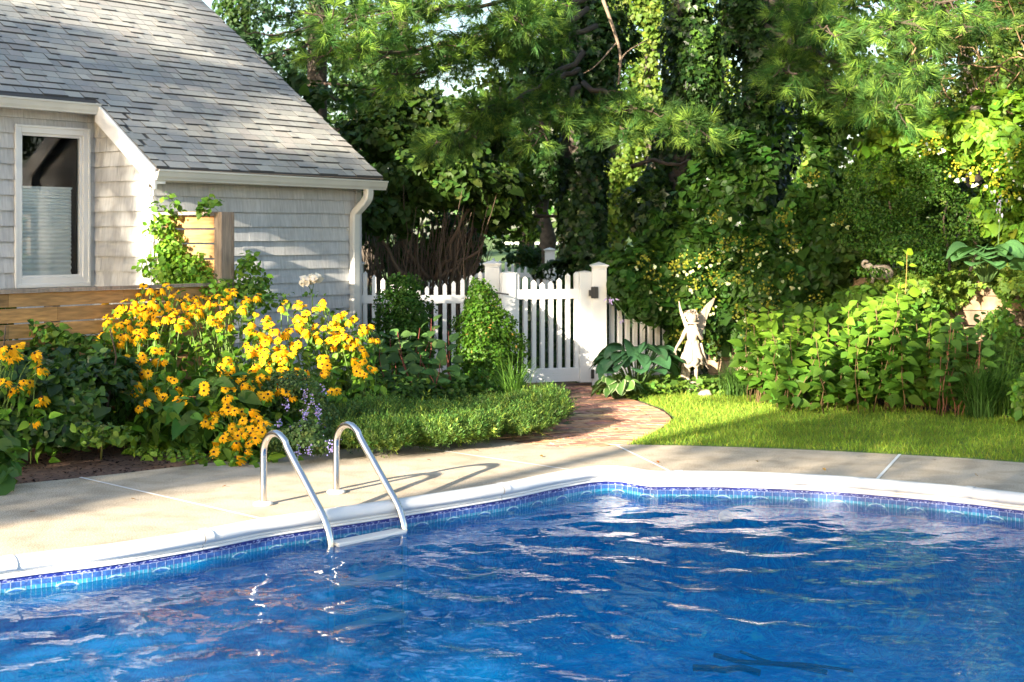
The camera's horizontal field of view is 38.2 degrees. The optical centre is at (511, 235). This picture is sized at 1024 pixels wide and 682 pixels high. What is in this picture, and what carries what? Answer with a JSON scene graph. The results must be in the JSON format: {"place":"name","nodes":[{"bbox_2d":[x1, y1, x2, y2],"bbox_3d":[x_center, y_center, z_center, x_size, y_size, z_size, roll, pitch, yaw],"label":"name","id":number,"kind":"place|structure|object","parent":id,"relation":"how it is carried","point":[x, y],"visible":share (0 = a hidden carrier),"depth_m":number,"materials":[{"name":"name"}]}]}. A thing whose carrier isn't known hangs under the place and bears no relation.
{"place":"outdoors","nodes":[
{"label":"outdoors","id":0,"kind":"place"},
{"bbox_2d":[0,0,388,384],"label":"house","id":1,"kind":"structure","parent":0,"point":[117,117],"depth_m":14.94,"materials":[{"name":"grey wood"}]},
{"bbox_2d":[14,124,90,287],"bbox_3d":[-4.419,-0.271,14.148,0.140,1.532,0.834,0,0,38],"label":"window","id":2,"kind":"structure","parent":1,"relation":"in","point":[42,215],"depth_m":14.20,"materials":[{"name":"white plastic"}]},
{"bbox_2d":[14,386,575,483],"bbox_3d":[-4.167,1.662,10.950,9.666,0.001,11.100,0,0,0],"label":"mulch bed","id":3,"kind":"object","parent":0,"point":[77,461],"visible":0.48,"depth_m":10.73,"materials":[{"name":"brown wood"}]},
{"bbox_2d":[0,429,27,495],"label":"broad leaf plant","id":4,"kind":"object","parent":3,"relation":"on","point":[12,450],"visible":1,"depth_m":9.68,"materials":[{"name":"green plant"}]},
{"bbox_2d":[0,342,70,463],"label":"black eyed susan","id":5,"kind":"object","parent":3,"relation":"on","point":[14,356],"visible":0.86,"depth_m":10.50,"materials":[{"name":"green plant"}]},
{"bbox_2d":[0,326,147,456],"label":"dark shrub","id":6,"kind":"object","parent":3,"relation":"on","point":[77,389],"visible":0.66,"depth_m":10.79,"materials":[{"name":"green plant"}]},
{"bbox_2d":[70,420,146,459],"bbox_3d":[-2.915,1.448,10.310,0.490,0.418,1.091,0,0,-34],"label":"weedy sprout","id":7,"kind":"object","parent":3,"relation":"on","point":[112,435],"visible":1,"depth_m":9.93,"materials":[{"name":"green plant"}]},
{"bbox_2d":[0,283,218,412],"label":"cedar screen","id":8,"kind":"object","parent":3,"relation":"on","point":[51,300],"visible":0.19,"depth_m":12.14,"materials":[{"name":"brown wood"}]},
{"bbox_2d":[0,307,111,353],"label":"climbing shrub","id":9,"kind":"object","parent":8,"relation":"attached to","point":[52,333],"visible":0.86,"depth_m":11.69,"materials":[{"name":"green plant"}]},
{"bbox_2d":[97,282,202,425],"bbox_3d":[-3.084,1.087,12.448,1.198,1.376,1.150,0,0,0],"label":"black eyed susan","id":10,"kind":"object","parent":3,"relation":"on","point":[141,312],"visible":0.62,"depth_m":12.26,"materials":[{"name":"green plant"}]},
{"bbox_2d":[102,331,212,460],"bbox_3d":[-2.828,1.276,11.594,0.951,1.008,1.530,0,0,-19],"label":"black eyed susan","id":11,"kind":"object","parent":3,"relation":"on","point":[142,358],"visible":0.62,"depth_m":11.32,"materials":[{"name":"green plant"}]},
{"bbox_2d":[124,446,214,464],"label":"weeds","id":12,"kind":"object","parent":3,"relation":"on","point":[186,456],"visible":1,"depth_m":10.53,"materials":[{"name":"green plant"}]},
{"bbox_2d":[153,211,233,397],"bbox_3d":[-2.945,0.733,13.664,0.950,1.895,0.170,0,0,38],"label":"cedar enclosure","id":13,"kind":"object","parent":3,"relation":"on","point":[220,250],"visible":0.31,"depth_m":13.48,"materials":[{"name":"brown wood"}]},
{"bbox_2d":[131,188,273,319],"bbox_3d":[-2.909,0.172,13.514,1.418,1.199,0.707,0,0,30],"label":"climbing vine","id":14,"kind":"object","parent":13,"relation":"attached to","point":[167,269],"visible":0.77,"depth_m":13.45,"materials":[{"name":"green plant"}]},
{"bbox_2d":[115,362,277,452],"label":"leafy perennials","id":15,"kind":"object","parent":3,"relation":"on","point":[184,430],"visible":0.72,"depth_m":11.12,"materials":[{"name":"green plant"}]},
{"bbox_2d":[167,287,287,428],"bbox_3d":[-2.480,1.076,12.556,1.140,1.252,1.170,0,0,-28],"label":"black eyed susan","id":16,"kind":"object","parent":3,"relation":"on","point":[212,319],"visible":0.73,"depth_m":12.40,"materials":[{"name":"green plant"}]},
{"bbox_2d":[181,377,303,467],"bbox_3d":[-2.072,1.422,11.108,0.835,0.656,1.325,0,0,-33],"label":"black eyed susan","id":17,"kind":"object","parent":3,"relation":"on","point":[236,442],"visible":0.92,"depth_m":10.86,"materials":[{"name":"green plant"}]},
{"bbox_2d":[180,300,330,447],"bbox_3d":[-2.021,1.173,12.191,1.078,1.218,2.092,0,0,0],"label":"black eyed susan","id":18,"kind":"object","parent":3,"relation":"on","point":[267,361],"visible":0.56,"depth_m":11.80,"materials":[{"name":"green plant"}]},
{"bbox_2d":[237,265,358,327],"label":"rose bush","id":19,"kind":"object","parent":3,"relation":"on","point":[305,280],"visible":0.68,"depth_m":13.29,"materials":[{"name":"green plant"}]},
{"bbox_2d":[257,368,341,460],"bbox_3d":[-1.621,1.348,11.313,0.640,0.604,1.445,0,0,-9],"label":"catmint","id":20,"kind":"object","parent":3,"relation":"on","point":[302,434],"visible":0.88,"depth_m":11.13,"materials":[{"name":"leaf"},{"name":"purple petal"}]},
{"bbox_2d":[261,298,399,444],"bbox_3d":[-1.546,1.170,12.453,1.176,1.216,2.244,0,0,0],"label":"black eyed susan","id":21,"kind":"object","parent":3,"relation":"on","point":[360,369],"visible":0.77,"depth_m":12.71,"materials":[{"name":"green plant"}]},
{"bbox_2d":[309,388,422,457],"bbox_3d":[-1.155,1.474,11.621,0.993,0.475,1.756,0,0,0],"label":"coreopsis","id":22,"kind":"object","parent":3,"relation":"on","point":[366,417],"visible":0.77,"depth_m":11.02,"materials":[{"name":"green plant"}]},
{"bbox_2d":[367,271,438,384],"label":"boxwood","id":23,"kind":"object","parent":3,"relation":"on","point":[402,297],"visible":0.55,"depth_m":15.08,"materials":[{"name":"green plant"}]},
{"bbox_2d":[344,315,468,402],"bbox_3d":[-1.018,1.202,13.581,1.256,0.906,1.117,0,0,0],"label":"red stemmed shrub","id":24,"kind":"object","parent":3,"relation":"on","point":[412,368],"visible":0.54,"depth_m":13.56,"materials":[{"name":"green plant"}]},
{"bbox_2d":[333,375,496,403],"bbox_3d":[-0.886,1.421,13.402,1.834,0.356,1.048,0,0,-35],"label":"ground ivy patch","id":25,"kind":"object","parent":3,"relation":"on","point":[415,390],"visible":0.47,"depth_m":13.14,"materials":[{"name":"green plant"}]},
{"bbox_2d":[362,260,501,378],"bbox_3d":[-0.979,0.976,16.385,1.746,1.409,0.302,0,0,3],"label":"picket fence","id":26,"kind":"object","parent":3,"relation":"on","point":[492,271],"visible":0.26,"depth_m":16.28,"materials":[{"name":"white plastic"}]},
{"bbox_2d":[379,389,505,451],"bbox_3d":[-0.554,1.460,11.787,1.058,0.456,1.578,0,0,0],"label":"coreopsis","id":27,"kind":"object","parent":3,"relation":"on","point":[445,422],"visible":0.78,"depth_m":11.35,"materials":[{"name":"green plant"}]},
{"bbox_2d":[449,277,530,394],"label":"boxwood","id":28,"kind":"object","parent":3,"relation":"on","point":[486,338],"visible":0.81,"depth_m":14.88,"materials":[{"name":"green plant"}]},
{"bbox_2d":[463,368,518,394],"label":"grass clump","id":29,"kind":"object","parent":3,"relation":"on","point":[486,381],"visible":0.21,"depth_m":13.96,"materials":[{"name":"green plant"}]},
{"bbox_2d":[467,350,555,395],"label":"grass clump","id":30,"kind":"object","parent":3,"relation":"on","point":[513,382],"visible":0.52,"depth_m":13.88,"materials":[{"name":"green plant"}]},
{"bbox_2d":[458,380,577,438],"bbox_3d":[0.004,1.482,12.713,1.117,0.431,2.191,0,0,0],"label":"coreopsis","id":31,"kind":"object","parent":3,"relation":"on","point":[526,410],"visible":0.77,"depth_m":12.11,"materials":[{"name":"green plant"}]},
{"bbox_2d":[0,437,1023,555],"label":"deck","id":32,"kind":"structure","parent":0,"point":[84,511],"depth_m":10.00,"materials":[{"name":"concrete"}]},
{"bbox_2d":[0,465,1023,681],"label":"swimming pool","id":33,"kind":"structure","parent":32,"relation":"in","point":[897,596],"depth_m":9.42,"materials":[{"name":"blue liquid"}]},
{"bbox_2d":[253,421,407,659],"bbox_3d":[-1.079,1.814,9.035,0.799,1.271,0.692,0,0,44],"label":"pool ladder","id":34,"kind":"object","parent":33,"relation":"attached to","point":[333,586],"visible":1,"depth_m":8.86,"materials":[{"name":"metal"}]},
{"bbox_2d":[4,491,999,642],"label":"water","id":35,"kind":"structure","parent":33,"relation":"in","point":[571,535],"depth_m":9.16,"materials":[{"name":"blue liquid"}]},
{"bbox_2d":[693,650,853,675],"bbox_3d":[1.196,1.989,6.790,0.670,0.064,0.334,0,0,25],"label":"pool hose","id":36,"kind":"object","parent":33,"relation":"on","point":[811,667],"visible":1,"depth_m":6.79,"materials":[{"name":"black plastic"}]},
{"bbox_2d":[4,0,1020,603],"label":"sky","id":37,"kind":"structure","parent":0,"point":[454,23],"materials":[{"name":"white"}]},
{"bbox_2d":[490,382,670,446],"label":"brick path","id":38,"kind":"structure","parent":0,"point":[596,420],"depth_m":13.00,"materials":[{"name":"red brick"}]},
{"bbox_2d":[496,271,597,382],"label":"garden gate","id":39,"kind":"structure","parent":38,"relation":"on","point":[583,292],"depth_m":16.15,"materials":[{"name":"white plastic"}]},
{"bbox_2d":[204,391,1011,537],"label":"ground","id":40,"kind":"structure","parent":0,"point":[907,405],"depth_m":14.56,"materials":[{"name":"soil"}]},
{"bbox_2d":[591,375,642,398],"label":"hosta","id":41,"kind":"object","parent":40,"relation":"on","point":[614,388],"visible":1,"depth_m":14.87,"materials":[{"name":"green plant"}]},
{"bbox_2d":[589,262,708,385],"bbox_3d":[1.665,0.976,16.650,1.850,1.409,0.274,0,0,-26],"label":"picket fence","id":42,"kind":"object","parent":40,"relation":"on","point":[599,310],"visible":0.2,"depth_m":16.22,"materials":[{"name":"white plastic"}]},
{"bbox_2d":[590,108,871,372],"bbox_3d":[2.508,0.067,16.624,3.323,3.076,1.700,0,0,0],"label":"climbing hydrangea","id":43,"kind":"object","parent":42,"relation":"attached to","point":[692,258],"visible":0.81,"depth_m":16.23,"materials":[{"name":"green plant"}]},
{"bbox_2d":[592,373,755,400],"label":"ground ivy","id":44,"kind":"object","parent":40,"relation":"on","point":[667,383],"visible":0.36,"depth_m":15.33,"materials":[{"name":"green plant"}]},
{"bbox_2d":[589,296,685,385],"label":"hosta","id":45,"kind":"object","parent":44,"relation":"on","point":[604,361],"visible":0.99,"depth_m":15.27,"materials":[{"name":"green plant"}]},
{"bbox_2d":[673,298,714,392],"bbox_3d":[1.910,1.155,15.510,0.464,0.990,0.244,0,0,0],"label":"fairy statue","id":46,"kind":"object","parent":40,"relation":"on","point":[693,355],"visible":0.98,"depth_m":15.46,"materials":[{"name":"stone"}]},
{"bbox_2d":[707,277,1023,399],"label":"retaining wall","id":47,"kind":"structure","parent":40,"relation":"on","point":[986,300],"depth_m":14.96,"materials":[{"name":"beige stone"}]},
{"bbox_2d":[861,260,893,283],"bbox_3d":[3.671,0.366,14.898,0.322,0.243,0.159,0,0,0],"label":"stone animal","id":48,"kind":"object","parent":47,"relation":"on","point":[891,272],"visible":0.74,"depth_m":14.86},
{"bbox_2d":[859,269,1023,312],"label":"wall ivy","id":49,"kind":"object","parent":47,"relation":"attached to","point":[959,289],"depth_m":14.68,"materials":[{"name":"green plant"}]},
{"bbox_2d":[931,270,1023,408],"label":"wall ivy","id":50,"kind":"object","parent":47,"relation":"attached to","point":[1009,339],"depth_m":14.32,"materials":[{"name":"green plant"}]},
{"bbox_2d":[976,338,1023,416],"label":"grass clump","id":51,"kind":"object","parent":40,"relation":"on","point":[1003,409],"visible":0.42,"depth_m":13.53,"materials":[{"name":"green plant"}]},
{"bbox_2d":[370,235,1023,382],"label":"terrain","id":52,"kind":"structure","parent":0,"point":[496,256],"depth_m":36.29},
{"bbox_2d":[211,0,285,58],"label":"background tree","id":53,"kind":"object","parent":52,"relation":"on","point":[228,7],"visible":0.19,"depth_m":32.79,"materials":[{"name":"green plant"}]},
{"bbox_2d":[251,38,330,77],"bbox_3d":[-5.809,-1.977,35.931,3.807,5.717,2.786,0,0,-18],"label":"background tree","id":54,"kind":"object","parent":52,"relation":"on","point":[277,69],"visible":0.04,"depth_m":35.40,"materials":[{"name":"green plant"}]},
{"bbox_2d":[228,0,445,196],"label":"blue spruce","id":55,"kind":"object","parent":52,"relation":"on","point":[318,71],"visible":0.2,"depth_m":24.46,"materials":[{"name":"green plant"}]},
{"bbox_2d":[288,0,426,124],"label":"background tree","id":56,"kind":"object","parent":52,"relation":"on","point":[339,78],"visible":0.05,"depth_m":32.52,"materials":[{"name":"green plant"}]},
{"bbox_2d":[328,23,424,284],"bbox_3d":[-2.953,-1.621,30.127,2.513,5.502,2.302,0,0,0],"label":"background tree","id":57,"kind":"object","parent":52,"relation":"on","point":[375,74],"visible":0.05,"depth_m":29.28,"materials":[{"name":"green plant"}]},
{"bbox_2d":[371,3,419,272],"bbox_3d":[-2.463,-5.083,30.949,1.932,12.304,2.540,0,0,26],"label":"background tree","id":58,"kind":"object","parent":52,"relation":"on","point":[400,112],"depth_m":30.87,"materials":[{"name":"green plant"}]},
{"bbox_2d":[279,65,541,353],"bbox_3d":[-1.403,-0.411,18.558,3.563,3.743,3.074,0,0,0],"label":"lilac","id":59,"kind":"object","parent":52,"relation":"on","point":[407,196],"visible":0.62,"depth_m":18.25,"materials":[{"name":"green plant"}]},
{"bbox_2d":[362,211,544,280],"bbox_3d":[-0.815,0.068,21.277,3.290,1.166,1.895,0,0,-38],"label":"thicket","id":60,"kind":"object","parent":52,"relation":"on","point":[529,256],"visible":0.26,"depth_m":20.77,"materials":[{"name":"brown plant"}]},
{"bbox_2d":[428,248,562,289],"bbox_3d":[0.100,0.831,25.600,3.800,1.239,0.218,0,0,0],"label":"picket fence","id":61,"kind":"object","parent":52,"relation":"on","point":[549,253],"visible":0.17,"depth_m":25.57,"materials":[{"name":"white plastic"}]},
{"bbox_2d":[444,62,556,277],"bbox_3d":[-0.005,-0.998,20.202,1.848,3.160,2.455,0,0,0],"label":"understory tree","id":62,"kind":"object","parent":52,"relation":"on","point":[494,81],"visible":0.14,"depth_m":20.22,"materials":[{"name":"green plant"}]},
{"bbox_2d":[268,0,740,336],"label":"ivy covered tree","id":63,"kind":"object","parent":52,"relation":"on","point":[571,58],"visible":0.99,"depth_m":16.08,"materials":[{"name":"green plant"}]},
{"bbox_2d":[505,10,534,265],"bbox_3d":[0.173,-2.477,35.903,1.087,6.724,1.632,0,0,0],"label":"background tree","id":64,"kind":"object","parent":52,"relation":"on","point":[523,234],"visible":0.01,"depth_m":35.85,"materials":[{"name":"green plant"}]},
{"bbox_2d":[505,242,557,243],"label":"fence rail","id":65,"kind":"object","parent":52,"relation":"on","point":[518,242],"visible":0.14,"depth_m":47.00,"materials":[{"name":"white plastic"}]},
{"bbox_2d":[368,280,708,381],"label":"ivy bank","id":66,"kind":"structure","parent":52,"relation":"on","point":[703,370],"depth_m":17.64,"materials":[{"name":"green plant"}]},
{"bbox_2d":[493,79,613,283],"bbox_3d":[0.739,-1.014,29.002,2.667,4.344,2.090,0,0,0],"label":"background tree","id":67,"kind":"object","parent":52,"relation":"on","point":[547,238],"visible":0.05,"depth_m":28.81,"materials":[{"name":"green plant"}]},
{"bbox_2d":[567,2,644,253],"bbox_3d":[2.030,-5.432,30.900,2.224,13.159,2.230,0,0,-12],"label":"background tree","id":68,"kind":"object","parent":52,"relation":"on","point":[626,81],"visible":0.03,"depth_m":30.67,"materials":[{"name":"green plant"}]},
{"bbox_2d":[606,0,673,251],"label":"background tree","id":69,"kind":"object","parent":52,"relation":"on","point":[647,18],"visible":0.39,"depth_m":27.63,"materials":[{"name":"green plant"}]},
{"bbox_2d":[266,23,1023,239],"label":"distant wood","id":70,"kind":"object","parent":52,"relation":"on","point":[553,212],"depth_m":50.61,"materials":[{"name":"green plant"}]},
{"bbox_2d":[615,0,727,242],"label":"ivy covered tree","id":71,"kind":"object","parent":52,"relation":"on","point":[693,60],"visible":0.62,"depth_m":18.60,"materials":[{"name":"green plant"}]},
{"bbox_2d":[707,0,793,165],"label":"background tree","id":72,"kind":"object","parent":52,"relation":"on","point":[728,66],"depth_m":28.33,"materials":[{"name":"green plant"}]},
{"bbox_2d":[780,0,900,206],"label":"background tree","id":73,"kind":"object","parent":52,"relation":"on","point":[832,154],"visible":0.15,"depth_m":26.18,"materials":[{"name":"green plant"}]},
{"bbox_2d":[712,0,1023,273],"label":"ivy covered tree","id":74,"kind":"object","parent":52,"relation":"on","point":[774,47],"visible":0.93,"depth_m":15.63,"materials":[{"name":"green plant"}]},
{"bbox_2d":[843,88,1023,262],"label":"climbing hydrangea","id":75,"kind":"object","parent":74,"relation":"attached to","point":[988,143],"visible":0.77,"depth_m":15.26,"materials":[{"name":"green plant"}]},
{"bbox_2d":[857,0,1023,123],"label":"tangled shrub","id":76,"kind":"object","parent":74,"relation":"attached to","point":[976,68],"visible":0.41,"depth_m":16.72,"materials":[{"name":"green plant"}]},
{"bbox_2d":[838,0,961,221],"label":"background tree","id":77,"kind":"object","parent":52,"relation":"on","point":[858,139],"visible":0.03,"depth_m":25.81,"materials":[{"name":"green plant"}]},
{"bbox_2d":[914,0,1023,237],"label":"background tree","id":78,"kind":"object","parent":52,"relation":"on","point":[999,84],"visible":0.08,"depth_m":22.74,"materials":[{"name":"green plant"}]},
{"bbox_2d":[944,10,1023,211],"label":"background tree","id":79,"kind":"object","parent":52,"relation":"on","point":[963,175],"visible":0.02,"depth_m":26.87,"materials":[{"name":"green plant"}]},
{"bbox_2d":[627,390,1023,462],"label":"lawn","id":80,"kind":"structure","parent":0,"point":[886,452],"depth_m":12.06,"materials":[{"name":"green plant"}]},
{"bbox_2d":[698,389,711,396],"bbox_3d":[1.973,1.626,15.150,0.140,0.092,0.114,0,0,0],"label":"garden stone","id":81,"kind":"object","parent":80,"relation":"on","point":[705,392],"visible":0.83,"depth_m":15.12,"materials":[{"name":"grey stone"}]},
{"bbox_2d":[705,356,748,397],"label":"grass clump","id":82,"kind":"object","parent":80,"relation":"on","point":[732,386],"visible":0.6,"depth_m":15.04,"materials":[{"name":"green plant"}]},
{"bbox_2d":[727,305,827,403],"bbox_3d":[2.629,1.165,14.640,1.041,0.977,0.943,0,0,0],"label":"hydrangea","id":83,"kind":"object","parent":80,"relation":"on","point":[753,365],"visible":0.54,"depth_m":14.45,"materials":[{"name":"green plant"}]},
{"bbox_2d":[747,285,970,397],"bbox_3d":[3.432,1.054,14.820,2.126,1.115,1.146,0,0,5],"label":"filler shrub","id":84,"kind":"object","parent":80,"relation":"on","point":[842,298],"visible":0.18,"depth_m":14.84,"materials":[{"name":"green plant"}]},
{"bbox_2d":[759,290,973,413],"bbox_3d":[3.424,1.086,14.113,2.258,1.153,1.780,0,0,0],"label":"hydrangea","id":85,"kind":"object","parent":80,"relation":"on","point":[865,344],"visible":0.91,"depth_m":13.74,"materials":[{"name":"green plant"}]},
{"bbox_2d":[889,248,921,372],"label":"hydrangea shoot","id":86,"kind":"object","parent":85,"relation":"attached to","point":[914,291],"visible":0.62,"depth_m":13.87,"materials":[{"name":"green plant"}]},
{"bbox_2d":[927,312,1004,416],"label":"young shrub","id":87,"kind":"object","parent":80,"relation":"on","point":[962,349],"visible":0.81,"depth_m":13.39,"materials":[{"name":"green plant"}]},
{"bbox_2d":[924,354,1018,419],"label":"grass clump","id":88,"kind":"object","parent":80,"relation":"on","point":[980,400],"visible":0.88,"depth_m":13.23,"materials":[{"name":"green plant"}]},
{"bbox_2d":[995,293,1023,422],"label":"edge shrub","id":89,"kind":"object","parent":80,"relation":"on","point":[1017,403],"visible":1,"depth_m":12.88,"materials":[{"name":"green plant"}]},
{"label":"terrace top","id":90,"kind":"structure","parent":0,"visible":0},
{"bbox_2d":[824,150,1004,278],"bbox_3d":[4.193,-0.170,15.297,1.697,1.465,1.674,0,0,39],"label":"azalea","id":91,"kind":"object","parent":90,"relation":"on","point":[891,219],"visible":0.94,"depth_m":15.09,"materials":[{"name":"green plant"}]},
{"bbox_2d":[850,245,909,278],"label":"azalea sprig","id":92,"kind":"object","parent":91,"relation":"attached to","point":[895,251],"visible":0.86,"depth_m":14.66,"materials":[{"name":"green plant"}]},
{"bbox_2d":[820,163,1023,272],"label":"terrace undergrowth","id":93,"kind":"object","parent":90,"relation":"on","point":[851,255],"visible":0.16,"depth_m":16.01,"materials":[{"name":"green plant"}]},
{"bbox_2d":[893,259,1010,280],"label":"terrace ivy","id":94,"kind":"object","parent":90,"relation":"on","point":[963,265],"visible":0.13,"depth_m":15.58,"materials":[{"name":"green plant"}]},
{"bbox_2d":[940,196,1023,281],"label":"hosta","id":95,"kind":"object","parent":90,"relation":"on","point":[1011,252],"visible":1,"depth_m":14.21,"materials":[{"name":"green plant"}]}
]}

